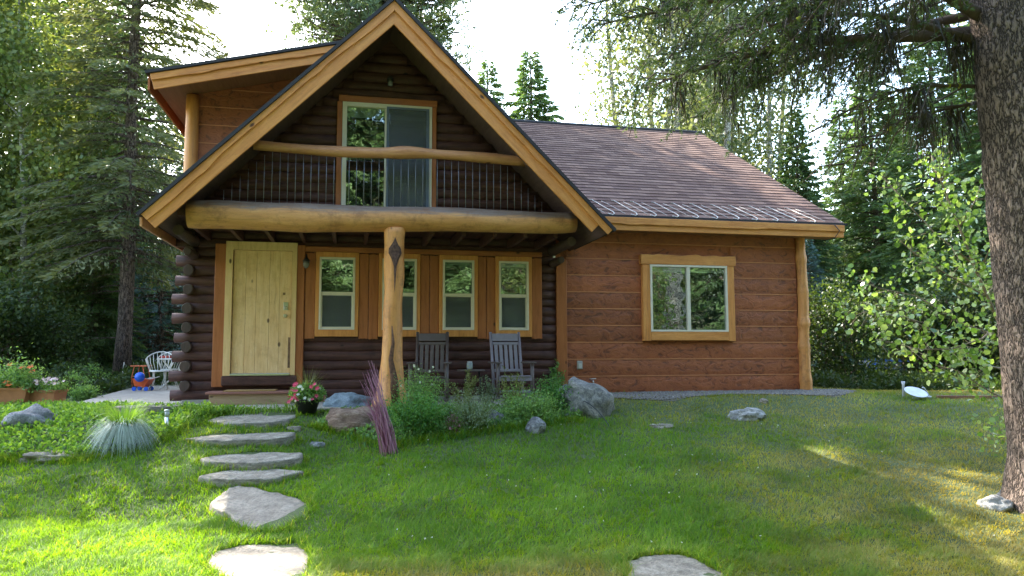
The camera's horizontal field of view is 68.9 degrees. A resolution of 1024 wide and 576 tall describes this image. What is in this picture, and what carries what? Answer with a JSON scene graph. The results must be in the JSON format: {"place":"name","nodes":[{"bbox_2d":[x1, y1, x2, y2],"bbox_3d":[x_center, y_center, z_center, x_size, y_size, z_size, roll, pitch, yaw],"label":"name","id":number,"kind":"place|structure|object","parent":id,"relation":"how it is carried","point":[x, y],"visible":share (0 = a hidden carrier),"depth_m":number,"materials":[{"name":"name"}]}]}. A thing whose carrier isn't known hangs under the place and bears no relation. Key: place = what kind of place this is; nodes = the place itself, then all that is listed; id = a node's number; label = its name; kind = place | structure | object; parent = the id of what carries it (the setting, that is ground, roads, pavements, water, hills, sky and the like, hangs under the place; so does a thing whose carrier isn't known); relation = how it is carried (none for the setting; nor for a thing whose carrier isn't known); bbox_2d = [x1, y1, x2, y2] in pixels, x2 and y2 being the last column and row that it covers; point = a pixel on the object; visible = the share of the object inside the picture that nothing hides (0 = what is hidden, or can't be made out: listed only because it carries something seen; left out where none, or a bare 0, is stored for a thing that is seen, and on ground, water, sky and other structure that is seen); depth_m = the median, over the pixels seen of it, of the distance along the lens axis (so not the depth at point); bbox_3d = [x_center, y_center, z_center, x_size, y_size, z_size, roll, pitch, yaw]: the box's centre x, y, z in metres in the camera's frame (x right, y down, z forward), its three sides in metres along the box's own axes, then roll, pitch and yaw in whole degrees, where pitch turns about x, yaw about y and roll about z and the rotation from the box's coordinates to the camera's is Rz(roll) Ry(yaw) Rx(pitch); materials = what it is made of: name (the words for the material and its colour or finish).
{"place":"outdoors","nodes":[
{"label":"outdoors","id":0,"kind":"place"},
{"bbox_2d":[5,0,974,241],"label":"sky","id":1,"kind":"structure","parent":0,"point":[508,28],"materials":[{"name":"white"}]},
{"bbox_2d":[0,381,1023,575],"bbox_3d":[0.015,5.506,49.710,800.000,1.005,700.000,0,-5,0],"label":"ground","id":2,"kind":"structure","parent":0,"point":[755,403],"depth_m":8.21,"materials":[{"name":"green plant"}]},
{"bbox_2d":[0,346,50,404],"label":"planter","id":3,"kind":"object","parent":2,"relation":"on","point":[10,390],"visible":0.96,"depth_m":11.30,"materials":[{"name":"ceramic"}]},
{"bbox_2d":[0,1,52,289],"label":"birch tree","id":4,"kind":"object","parent":2,"relation":"on","point":[2,181],"visible":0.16,"depth_m":20.29,"materials":[{"name":"green plant"}]},
{"bbox_2d":[0,403,57,431],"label":"rock","id":5,"kind":"object","parent":2,"relation":"on","point":[32,414],"visible":0.46,"depth_m":9.39,"materials":[{"name":"grey stone"}]},
{"bbox_2d":[0,246,79,375],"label":"leafy shrub","id":6,"kind":"object","parent":2,"relation":"on","point":[12,311],"visible":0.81,"depth_m":17.18,"materials":[{"name":"green plant"}]},
{"bbox_2d":[0,0,79,246],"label":"birch tree","id":7,"kind":"object","parent":2,"relation":"on","point":[33,12],"visible":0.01,"depth_m":30.45,"materials":[{"name":"green plant"}]},
{"bbox_2d":[15,450,78,463],"bbox_3d":[-5.363,1.978,8.676,0.786,0.181,0.400,1,-5,-17],"label":"rock","id":8,"kind":"object","parent":2,"relation":"on","point":[36,455],"visible":0.59,"depth_m":8.53,"materials":[{"name":"grey stone"}]},
{"bbox_2d":[23,375,71,403],"bbox_3d":[-7.147,1.580,11.533,0.546,0.480,0.636,-1,-5,5],"label":"planter","id":9,"kind":"object","parent":2,"relation":"on","point":[52,389],"visible":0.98,"depth_m":11.38,"materials":[{"name":"ceramic"}]},
{"bbox_2d":[0,293,106,372],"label":"leafy shrub","id":10,"kind":"object","parent":2,"relation":"on","point":[59,344],"visible":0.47,"depth_m":17.74,"materials":[{"name":"green plant"}]},
{"bbox_2d":[0,0,139,370],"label":"spruce tree","id":11,"kind":"object","parent":2,"relation":"on","point":[22,33],"visible":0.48,"depth_m":19.69,"materials":[{"name":"green plant"}]},
{"bbox_2d":[59,366,96,394],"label":"garden plant","id":12,"kind":"object","parent":2,"relation":"on","point":[77,377],"visible":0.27,"depth_m":15.22,"materials":[{"name":"green plant"}]},
{"bbox_2d":[1,0,171,356],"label":"spruce tree","id":13,"kind":"object","parent":2,"relation":"on","point":[48,21],"visible":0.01,"depth_m":30.32,"materials":[{"name":"green plant"}]},
{"bbox_2d":[67,382,106,400],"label":"garden plant","id":14,"kind":"object","parent":2,"relation":"on","point":[83,393],"visible":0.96,"depth_m":13.56,"materials":[{"name":"green plant"}]},
{"bbox_2d":[2,0,173,365],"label":"spruce tree","id":15,"kind":"object","parent":2,"relation":"on","point":[117,114],"visible":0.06,"depth_m":25.39,"materials":[{"name":"green plant"}]},
{"bbox_2d":[66,363,109,379],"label":"garden plant","id":16,"kind":"object","parent":2,"relation":"on","point":[94,368],"visible":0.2,"depth_m":16.84,"materials":[{"name":"green plant"}]},
{"bbox_2d":[32,138,149,372],"bbox_3d":[-12.289,-0.670,22.085,3.701,8.053,3.678,2,-5,-19],"label":"spruce tree","id":17,"kind":"object","parent":2,"relation":"on","point":[108,312],"visible":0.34,"depth_m":21.71,"materials":[{"name":"green plant"}]},
{"bbox_2d":[0,398,212,459],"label":"bed ground cover","id":18,"kind":"object","parent":2,"relation":"on","point":[67,414],"visible":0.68,"depth_m":9.29,"materials":[{"name":"green plant"}]},
{"bbox_2d":[0,0,232,384],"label":"spruce tree","id":19,"kind":"object","parent":2,"relation":"on","point":[125,226],"visible":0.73,"depth_m":19.85,"materials":[{"name":"green plant"}]},
{"bbox_2d":[82,397,162,457],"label":"ornamental grass","id":20,"kind":"object","parent":2,"relation":"on","point":[122,427],"depth_m":8.79,"materials":[{"name":"green plant"}]},
{"bbox_2d":[81,113,184,379],"bbox_3d":[-11.679,-1.224,24.973,6.232,10.355,5.782,-2,-5,21],"label":"blue spruce tree","id":21,"kind":"object","parent":2,"relation":"on","point":[160,339],"visible":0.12,"depth_m":24.71,"materials":[{"name":"green plant"}]},
{"bbox_2d":[110,1,162,324],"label":"spruce tree","id":22,"kind":"object","parent":2,"relation":"on","point":[139,110],"visible":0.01,"depth_m":34.83,"materials":[{"name":"green plant"}]},
{"bbox_2d":[109,404,183,415],"bbox_3d":[-4.934,1.702,10.084,0.961,0.243,0.505,3,-6,-29],"label":"rock","id":23,"kind":"object","parent":2,"relation":"on","point":[155,408],"visible":0.3,"depth_m":9.94,"materials":[{"name":"grey stone"}]},
{"bbox_2d":[9,398,297,415],"bbox_3d":[-5.204,1.661,10.389,4.909,0.266,1.371,0,-5,0],"label":"daylily edging","id":24,"kind":"object","parent":2,"relation":"on","point":[277,410],"visible":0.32,"depth_m":10.45,"materials":[{"name":"green plant"}]},
{"bbox_2d":[142,167,182,356],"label":"spruce tree","id":25,"kind":"object","parent":2,"relation":"on","point":[168,297],"visible":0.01,"depth_m":32.53,"materials":[{"name":"green plant"}]},
{"bbox_2d":[164,409,169,430],"bbox_3d":[-4.322,1.677,9.349,0.068,0.315,0.068,0,-5,0],"label":"path light","id":26,"kind":"object","parent":2,"relation":"on","point":[167,411],"visible":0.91,"depth_m":9.33,"materials":[{"name":"metal"}]},
{"bbox_2d":[164,404,223,426],"bbox_3d":[-4.314,1.688,9.917,0.838,0.285,1.267,0,-5,0],"label":"grassy edging","id":27,"kind":"object","parent":2,"relation":"on","point":[201,414],"visible":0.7,"depth_m":9.95,"materials":[{"name":"green plant"}]},
{"bbox_2d":[177,403,295,415],"bbox_3d":[-4.538,1.714,10.483,2.976,0.217,0.807,0,-5,0],"label":"patio edge cover","id":28,"kind":"object","parent":2,"relation":"on","point":[221,407],"visible":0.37,"depth_m":10.41,"materials":[{"name":"green plant"}]},
{"bbox_2d":[185,432,295,446],"bbox_3d":[-3.350,1.923,9.193,1.318,0.234,0.476,1,-5,-10],"label":"stone step","id":29,"kind":"object","parent":2,"relation":"on","point":[269,439],"visible":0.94,"depth_m":9.09,"materials":[{"name":"grey stone"}]},
{"bbox_2d":[205,390,290,404],"bbox_3d":[-4.146,1.739,11.877,1.300,0.205,0.520,1,-5,-12],"label":"door step","id":30,"kind":"object","parent":2,"relation":"on","point":[235,398],"depth_m":11.66,"materials":[{"name":"beige wood"}]},
{"bbox_2d":[223,389,277,391],"bbox_3d":[-4.154,1.627,11.875,0.780,0.016,0.420,1,-5,-12],"label":"doormat","id":31,"kind":"object","parent":30,"relation":"on","point":[237,390],"visible":1,"depth_m":11.71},
{"bbox_2d":[198,469,303,487],"bbox_3d":[-2.828,2.111,8.089,1.085,0.231,0.509,0,-5,0],"label":"stone step","id":32,"kind":"object","parent":2,"relation":"on","point":[238,477],"visible":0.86,"depth_m":7.96,"materials":[{"name":"grey stone"}]},
{"bbox_2d":[200,452,302,469],"bbox_3d":[-2.989,2.039,8.557,1.142,0.236,0.609,0,-5,0],"label":"stone step","id":33,"kind":"object","parent":2,"relation":"on","point":[259,461],"visible":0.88,"depth_m":8.43,"materials":[{"name":"grey stone"}]},
{"bbox_2d":[208,411,295,428],"bbox_3d":[-3.502,1.852,10.184,1.111,0.269,1.069,0,-5,0],"label":"stone step","id":34,"kind":"object","parent":2,"relation":"on","point":[258,419],"visible":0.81,"depth_m":9.93,"materials":[{"name":"grey stone"}]},
{"bbox_2d":[209,485,305,527],"bbox_3d":[-2.431,2.168,7.248,0.724,0.296,1.515,4,-7,-42],"label":"stepping stone","id":35,"kind":"object","parent":2,"relation":"on","point":[251,504],"visible":0.75,"depth_m":7.28,"materials":[{"name":"grey stone"}]},
{"bbox_2d":[208,545,307,575],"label":"stepping stone","id":36,"kind":"object","parent":2,"relation":"on","point":[251,560],"visible":0.9,"depth_m":5.73,"materials":[{"name":"grey stone"}]},
{"bbox_2d":[287,365,327,413],"bbox_3d":[-2.854,1.424,10.593,0.626,0.682,0.609,-2,-5,17],"label":"flower pot","id":37,"kind":"object","parent":2,"relation":"on","point":[305,396],"visible":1,"depth_m":10.43,"materials":[{"name":"black plant"}]},
{"bbox_2d":[78,386,538,411],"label":"patio","id":38,"kind":"structure","parent":2,"relation":"on","point":[157,394],"depth_m":13.38,"materials":[{"name":"concrete"}]},
{"bbox_2d":[130,365,150,387],"bbox_3d":[-8.694,2.078,17.488,0.380,0.526,0.300,0,-5,0],"label":"side table","id":39,"kind":"object","parent":38,"relation":"on","point":[139,366],"visible":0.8,"depth_m":17.37,"materials":[{"name":"orange paint"}]},
{"bbox_2d":[132,376,159,390],"bbox_3d":[-7.938,2.070,16.184,0.473,0.310,0.284,0,-5,0],"label":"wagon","id":40,"kind":"object","parent":38,"relation":"on","point":[145,383],"visible":0.99,"depth_m":16.07,"materials":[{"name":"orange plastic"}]},
{"bbox_2d":[134,372,144,381],"bbox_3d":[-7.976,1.908,15.997,0.210,0.210,0.210,0,-5,0],"label":"ball","id":41,"kind":"object","parent":40,"relation":"in","point":[139,376],"visible":1,"depth_m":15.93,"materials":[{"name":"blue plastic"}]},
{"bbox_2d":[145,351,173,389],"bbox_3d":[-7.805,1.832,16.559,0.611,0.856,0.554,2,-5,-20],"label":"wire chair","id":42,"kind":"object","parent":38,"relation":"on","point":[160,370],"visible":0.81,"depth_m":16.61,"materials":[{"name":"white paint"}]},
{"bbox_2d":[158,351,179,386],"bbox_3d":[-8.259,1.962,18.051,0.611,0.856,0.555,3,-6,-31],"label":"wire chair","id":43,"kind":"object","parent":38,"relation":"on","point":[178,368],"visible":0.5,"depth_m":17.93,"materials":[{"name":"white paint"}]},
{"bbox_2d":[407,332,451,401],"bbox_3d":[-1.334,1.281,12.219,0.680,1.152,0.980,0,-5,-1],"label":"rocking chair","id":44,"kind":"object","parent":38,"relation":"on","point":[432,336],"visible":0.79,"depth_m":12.46,"materials":[{"name":"grey wood"}]},
{"bbox_2d":[457,369,484,393],"bbox_3d":[-0.671,1.601,12.237,0.470,0.526,0.470,0,-5,0],"label":"side table","id":45,"kind":"object","parent":38,"relation":"on","point":[478,370],"visible":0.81,"depth_m":12.23,"materials":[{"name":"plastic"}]},
{"bbox_2d":[488,332,535,400],"bbox_3d":[-0.035,1.299,12.467,0.680,1.152,0.980,1,-5,-15],"label":"rocking chair","id":46,"kind":"object","parent":38,"relation":"on","point":[498,369],"visible":0.87,"depth_m":12.67,"materials":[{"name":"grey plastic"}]},
{"bbox_2d":[310,441,324,447],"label":"rock","id":47,"kind":"object","parent":2,"relation":"on","point":[316,444],"visible":0.76,"depth_m":9.32,"materials":[{"name":"grey stone"}]},
{"bbox_2d":[322,392,372,406],"bbox_3d":[-2.506,1.787,11.354,0.788,0.410,0.588,0,-5,-1],"label":"rock","id":48,"kind":"object","parent":2,"relation":"on","point":[347,399],"visible":0.53,"depth_m":11.19,"materials":[{"name":"stone"}]},
{"bbox_2d":[325,406,384,433],"bbox_3d":[-2.158,1.873,10.361,0.892,0.447,0.975,0,-5,-6],"label":"boulder","id":49,"kind":"object","parent":2,"relation":"on","point":[340,418],"visible":0.41,"depth_m":9.96,"materials":[{"name":"stone"}]},
{"bbox_2d":[260,0,485,74],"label":"pine tree","id":50,"kind":"object","parent":2,"relation":"on","point":[337,20],"visible":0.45,"depth_m":23.95,"materials":[{"name":"green plant"}]},
{"bbox_2d":[359,360,397,456],"bbox_3d":[-1.689,1.480,9.253,0.600,1.159,0.421,-3,-6,31],"label":"twig bundle","id":51,"kind":"object","parent":2,"relation":"on","point":[387,441],"visible":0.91,"depth_m":9.22,"materials":[{"name":"brown wood"}]},
{"bbox_2d":[370,379,456,435],"bbox_3d":[-1.247,1.614,9.837,0.983,0.846,0.994,5,-7,-44],"label":"perennial plant","id":52,"kind":"object","parent":2,"relation":"on","point":[418,415],"visible":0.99,"depth_m":9.74,"materials":[{"name":"green plant"}]},
{"bbox_2d":[387,363,457,411],"bbox_3d":[-1.297,1.502,10.727,0.984,0.867,0.857,-4,-6,38],"label":"perennial plant","id":53,"kind":"object","parent":2,"relation":"on","point":[414,383],"visible":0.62,"depth_m":10.69,"materials":[{"name":"green plant"}]},
{"bbox_2d":[434,400,460,428],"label":"perennial plant","id":54,"kind":"object","parent":2,"relation":"on","point":[450,407],"visible":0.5,"depth_m":10.03,"materials":[{"name":"green plant"}]},
{"bbox_2d":[315,401,581,442],"bbox_3d":[-0.497,1.843,10.736,4.534,0.558,1.710,2,-5,-22],"label":"ground cover","id":55,"kind":"object","parent":2,"relation":"on","point":[443,425],"visible":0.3,"depth_m":10.06,"materials":[{"name":"green plant"}]},
{"bbox_2d":[444,412,464,435],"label":"perennial plant","id":56,"kind":"object","parent":2,"relation":"on","point":[454,424],"visible":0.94,"depth_m":9.79,"materials":[{"name":"green plant"}]},
{"bbox_2d":[342,416,569,449],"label":"bed edge grass","id":57,"kind":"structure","parent":2,"relation":"on","point":[445,433],"depth_m":9.68,"materials":[{"name":"green plant"}]},
{"bbox_2d":[445,365,478,404],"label":"perennial plant","id":58,"kind":"object","parent":2,"relation":"on","point":[466,387],"visible":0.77,"depth_m":11.41,"materials":[{"name":"green plant"}]},
{"bbox_2d":[446,383,504,434],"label":"sage bush","id":59,"kind":"object","parent":2,"relation":"on","point":[471,416],"visible":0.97,"depth_m":9.90,"materials":[{"name":"green plant"}]},
{"bbox_2d":[473,375,501,404],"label":"perennial plant","id":60,"kind":"object","parent":2,"relation":"on","point":[488,390],"visible":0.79,"depth_m":11.45,"materials":[{"name":"green plant"}]},
{"bbox_2d":[136,0,846,406],"label":"log cabin","id":61,"kind":"object","parent":2,"relation":"on","point":[382,184],"visible":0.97,"depth_m":12.47,"materials":[{"name":"brown wood"}]},
{"bbox_2d":[222,241,297,375],"bbox_3d":[-4.126,0.337,12.278,1.120,2.192,0.145,1,-5,-12],"label":"door","id":62,"kind":"structure","parent":61,"relation":"in","point":[261,328],"depth_m":12.26,"materials":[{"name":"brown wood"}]},
{"bbox_2d":[314,252,358,336],"bbox_3d":[-2.944,0.108,12.573,0.710,1.418,0.125,1,-5,-12],"label":"window","id":63,"kind":"structure","parent":61,"relation":"in","point":[336,313],"depth_m":12.53,"materials":[{"name":"brown wood"}]},
{"bbox_2d":[335,95,436,206],"bbox_3d":[-1.996,-2.073,11.946,1.585,1.960,0.135,1,-5,-12],"label":"sliding door","id":64,"kind":"structure","parent":61,"relation":"in","point":[408,122],"depth_m":11.94,"materials":[{"name":"clear glass"}]},
{"bbox_2d":[378,253,420,336],"bbox_3d":[-1.930,0.124,12.790,0.705,1.418,0.125,1,-5,-12],"label":"window","id":65,"kind":"structure","parent":61,"relation":"in","point":[410,301],"depth_m":12.77,"materials":[{"name":"brown wood"}]},
{"bbox_2d":[439,255,477,336],"bbox_3d":[-0.937,0.140,13.002,0.675,1.418,0.125,1,-5,-12],"label":"window","id":66,"kind":"structure","parent":61,"relation":"in","point":[458,313],"depth_m":12.96,"materials":[{"name":"brown wood"}]},
{"bbox_2d":[495,256,531,336],"bbox_3d":[0.023,0.155,13.208,0.660,1.418,0.125,1,-5,-12],"label":"window","id":67,"kind":"structure","parent":61,"relation":"in","point":[513,312],"depth_m":13.17,"materials":[{"name":"brown wood"}]},
{"bbox_2d":[639,254,735,340],"bbox_3d":[3.290,0.182,13.906,1.900,1.616,0.120,1,-5,-12],"label":"wing window","id":68,"kind":"structure","parent":61,"relation":"in","point":[688,297],"depth_m":13.90,"materials":[{"name":"brown wood"}]},
{"bbox_2d":[476,59,506,112],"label":"spruce tree","id":69,"kind":"object","parent":2,"relation":"on","point":[489,81],"visible":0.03,"depth_m":42.97,"materials":[{"name":"green plant"}]},
{"bbox_2d":[484,410,503,423],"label":"rock","id":70,"kind":"object","parent":2,"relation":"on","point":[498,414],"visible":0.25,"depth_m":10.33,"materials":[{"name":"grey stone"}]},
{"bbox_2d":[1,356,1001,395],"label":"undergrowth","id":71,"kind":"object","parent":2,"relation":"on","point":[882,380],"visible":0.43,"depth_m":16.63,"materials":[{"name":"green plant"}]},
{"bbox_2d":[498,365,530,406],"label":"perennial plant","id":72,"kind":"object","parent":2,"relation":"on","point":[514,388],"visible":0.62,"depth_m":11.54,"materials":[{"name":"green plant"}]},
{"bbox_2d":[488,384,570,423],"bbox_3d":[0.247,1.689,10.412,1.079,0.703,0.997,3,-6,-34],"label":"perennial plant","id":73,"kind":"object","parent":2,"relation":"on","point":[529,410],"visible":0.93,"depth_m":10.40,"materials":[{"name":"green plant"}]},
{"bbox_2d":[503,49,566,121],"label":"spruce tree","id":74,"kind":"object","parent":2,"relation":"on","point":[540,101],"visible":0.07,"depth_m":42.76,"materials":[{"name":"green plant"}]},
{"bbox_2d":[525,417,545,433],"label":"rock","id":75,"kind":"object","parent":2,"relation":"on","point":[537,424],"visible":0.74,"depth_m":9.97,"materials":[{"name":"grey stone"}]},
{"bbox_2d":[518,368,578,414],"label":"perennial plant","id":76,"kind":"object","parent":2,"relation":"on","point":[555,390],"visible":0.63,"depth_m":11.13,"materials":[{"name":"green plant"}]},
{"bbox_2d":[548,359,565,386],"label":"perennial plant","id":77,"kind":"object","parent":2,"relation":"on","point":[554,371],"visible":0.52,"depth_m":13.15,"materials":[{"name":"green plant"}]},
{"bbox_2d":[556,376,614,418],"bbox_3d":[1.092,1.815,11.353,0.962,0.949,0.824,1,-5,-8],"label":"boulder","id":78,"kind":"object","parent":2,"relation":"on","point":[599,398],"visible":0.51,"depth_m":11.06,"materials":[{"name":"grey stone"}]},
{"bbox_2d":[552,0,715,129],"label":"aspen tree","id":79,"kind":"object","parent":2,"relation":"on","point":[615,115],"visible":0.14,"depth_m":30.38,"materials":[{"name":"green plant"}]},
{"bbox_2d":[649,423,673,428],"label":"rock","id":80,"kind":"object","parent":2,"relation":"on","point":[662,426],"visible":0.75,"depth_m":10.45,"materials":[{"name":"grey stone"}]},
{"bbox_2d":[628,554,724,575],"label":"stepping stone","id":81,"kind":"object","parent":2,"relation":"on","point":[667,565],"visible":0.98,"depth_m":5.54,"materials":[{"name":"grey stone"}]},
{"bbox_2d":[639,60,764,164],"bbox_3d":[8.650,-3.147,36.437,8.019,16.486,9.304,-4,-7,41],"label":"birch tree","id":82,"kind":"object","parent":2,"relation":"on","point":[719,129],"visible":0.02,"depth_m":35.01,"materials":[{"name":"green plant"}]},
{"bbox_2d":[576,0,829,253],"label":"aspen tree","id":83,"kind":"object","parent":2,"relation":"on","point":[715,135],"visible":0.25,"depth_m":27.52,"materials":[{"name":"green plant"}]},
{"bbox_2d":[727,407,766,420],"bbox_3d":[3.458,1.913,11.012,0.428,0.306,0.477,4,-7,-43],"label":"rock","id":84,"kind":"object","parent":2,"relation":"on","point":[749,414],"visible":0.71,"depth_m":10.90,"materials":[{"name":"white stone"}]},
{"bbox_2d":[655,394,840,400],"bbox_3d":[3.753,1.889,13.045,5.700,0.075,1.772,1,-5,-12],"label":"gravel strip","id":85,"kind":"object","parent":2,"relation":"on","point":[733,394],"visible":0.05,"depth_m":12.16,"materials":[{"name":"grey gravel"}]},
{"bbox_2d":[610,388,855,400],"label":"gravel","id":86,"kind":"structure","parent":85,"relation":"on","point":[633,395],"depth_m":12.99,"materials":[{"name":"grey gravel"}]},
{"bbox_2d":[645,0,875,301],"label":"aspen tree","id":87,"kind":"object","parent":2,"relation":"on","point":[770,153],"visible":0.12,"depth_m":30.89,"materials":[{"name":"green plant"}]},
{"bbox_2d":[549,0,1023,513],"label":"spruce tree","id":88,"kind":"object","parent":2,"relation":"on","point":[992,35],"visible":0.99,"depth_m":7.54,"materials":[{"name":"green plant"}]},
{"bbox_2d":[773,106,864,366],"bbox_3d":[10.416,-0.973,27.124,5.297,11.597,5.329,1,-5,-11],"label":"spruce tree","id":89,"kind":"object","parent":2,"relation":"on","point":[805,191],"visible":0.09,"depth_m":27.09,"materials":[{"name":"green plant"}]},
{"bbox_2d":[805,239,853,371],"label":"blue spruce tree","id":90,"kind":"object","parent":2,"relation":"on","point":[813,264],"visible":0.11,"depth_m":22.96,"materials":[{"name":"green plant"}]},
{"bbox_2d":[820,95,873,328],"bbox_3d":[15.312,-2.035,34.238,5.217,14.015,5.403,2,-6,-28],"label":"spruce tree","id":91,"kind":"object","parent":2,"relation":"on","point":[830,191],"visible":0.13,"depth_m":34.56,"materials":[{"name":"green plant"}]},
{"bbox_2d":[808,265,929,377],"bbox_3d":[8.293,1.416,18.938,3.272,4.087,3.407,3,-6,-32],"label":"leafy shrub","id":92,"kind":"object","parent":2,"relation":"on","point":[837,357],"visible":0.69,"depth_m":18.57,"materials":[{"name":"green plant"}]},
{"bbox_2d":[826,47,925,358],"bbox_3d":[15.343,-2.588,31.202,7.401,16.107,7.357,0,-5,-7],"label":"spruce tree","id":93,"kind":"object","parent":2,"relation":"on","point":[871,213],"visible":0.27,"depth_m":31.16,"materials":[{"name":"green plant"}]},
{"bbox_2d":[868,99,930,291],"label":"spruce tree","id":94,"kind":"object","parent":2,"relation":"on","point":[910,173],"visible":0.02,"depth_m":36.16,"materials":[{"name":"green plant"}]},
{"bbox_2d":[822,127,1006,455],"bbox_3d":[5.372,0.030,9.323,3.279,4.260,2.152,0,-5,0],"label":"poplar sapling","id":95,"kind":"object","parent":2,"relation":"on","point":[956,361],"visible":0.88,"depth_m":9.34,"materials":[{"name":"green plant"}]},
{"bbox_2d":[901,381,930,397],"bbox_3d":[6.798,1.716,12.472,0.514,0.300,0.380,-1,-5,4],"label":"satellite dish","id":96,"kind":"object","parent":2,"relation":"on","point":[916,392],"visible":0.98,"depth_m":12.51,"materials":[{"name":"white metal"}]},
{"bbox_2d":[851,0,987,363],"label":"spruce tree","id":97,"kind":"object","parent":2,"relation":"on","point":[906,165],"visible":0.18,"depth_m":26.50,"materials":[{"name":"green plant"}]},
{"bbox_2d":[852,258,995,373],"bbox_3d":[10.953,1.422,19.950,3.490,4.360,3.634,1,-5,-9],"label":"leafy shrub","id":98,"kind":"object","parent":2,"relation":"on","point":[936,325],"visible":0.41,"depth_m":19.65,"materials":[{"name":"green plant"}]},
{"bbox_2d":[906,21,991,369],"bbox_3d":[14.823,-3.735,22.532,6.989,15.301,7.031,5,-7,-43],"label":"spruce tree","id":99,"kind":"object","parent":2,"relation":"on","point":[974,159],"visible":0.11,"depth_m":22.57,"materials":[{"name":"green plant"}]},
{"bbox_2d":[912,260,999,372],"bbox_3d":[12.424,1.416,19.931,3.634,4.360,3.490,-2,-5,20],"label":"leafy shrub","id":100,"kind":"object","parent":2,"relation":"on","point":[968,322],"visible":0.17,"depth_m":19.43,"materials":[{"name":"green plant"}]},
{"bbox_2d":[926,252,1000,376],"bbox_3d":[12.472,1.095,17.992,4.088,4.905,3.927,1,-5,-13],"label":"leafy shrub","id":101,"kind":"object","parent":2,"relation":"on","point":[993,346],"visible":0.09,"depth_m":18.48,"materials":[{"name":"green plant"}]},
{"bbox_2d":[976,494,1013,511],"bbox_3d":[4.595,2.060,7.089,0.277,0.201,0.313,1,-5,-18],"label":"rock","id":102,"kind":"object","parent":2,"relation":"on","point":[995,502],"visible":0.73,"depth_m":7.02,"materials":[{"name":"white stone"}]},
{"bbox_2d":[936,395,1002,398],"bbox_3d":[7.777,1.853,12.604,1.240,0.070,0.060,1,-5,-3],"label":"edging board","id":103,"kind":"object","parent":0,"point":[953,397],"visible":0.31,"depth_m":12.57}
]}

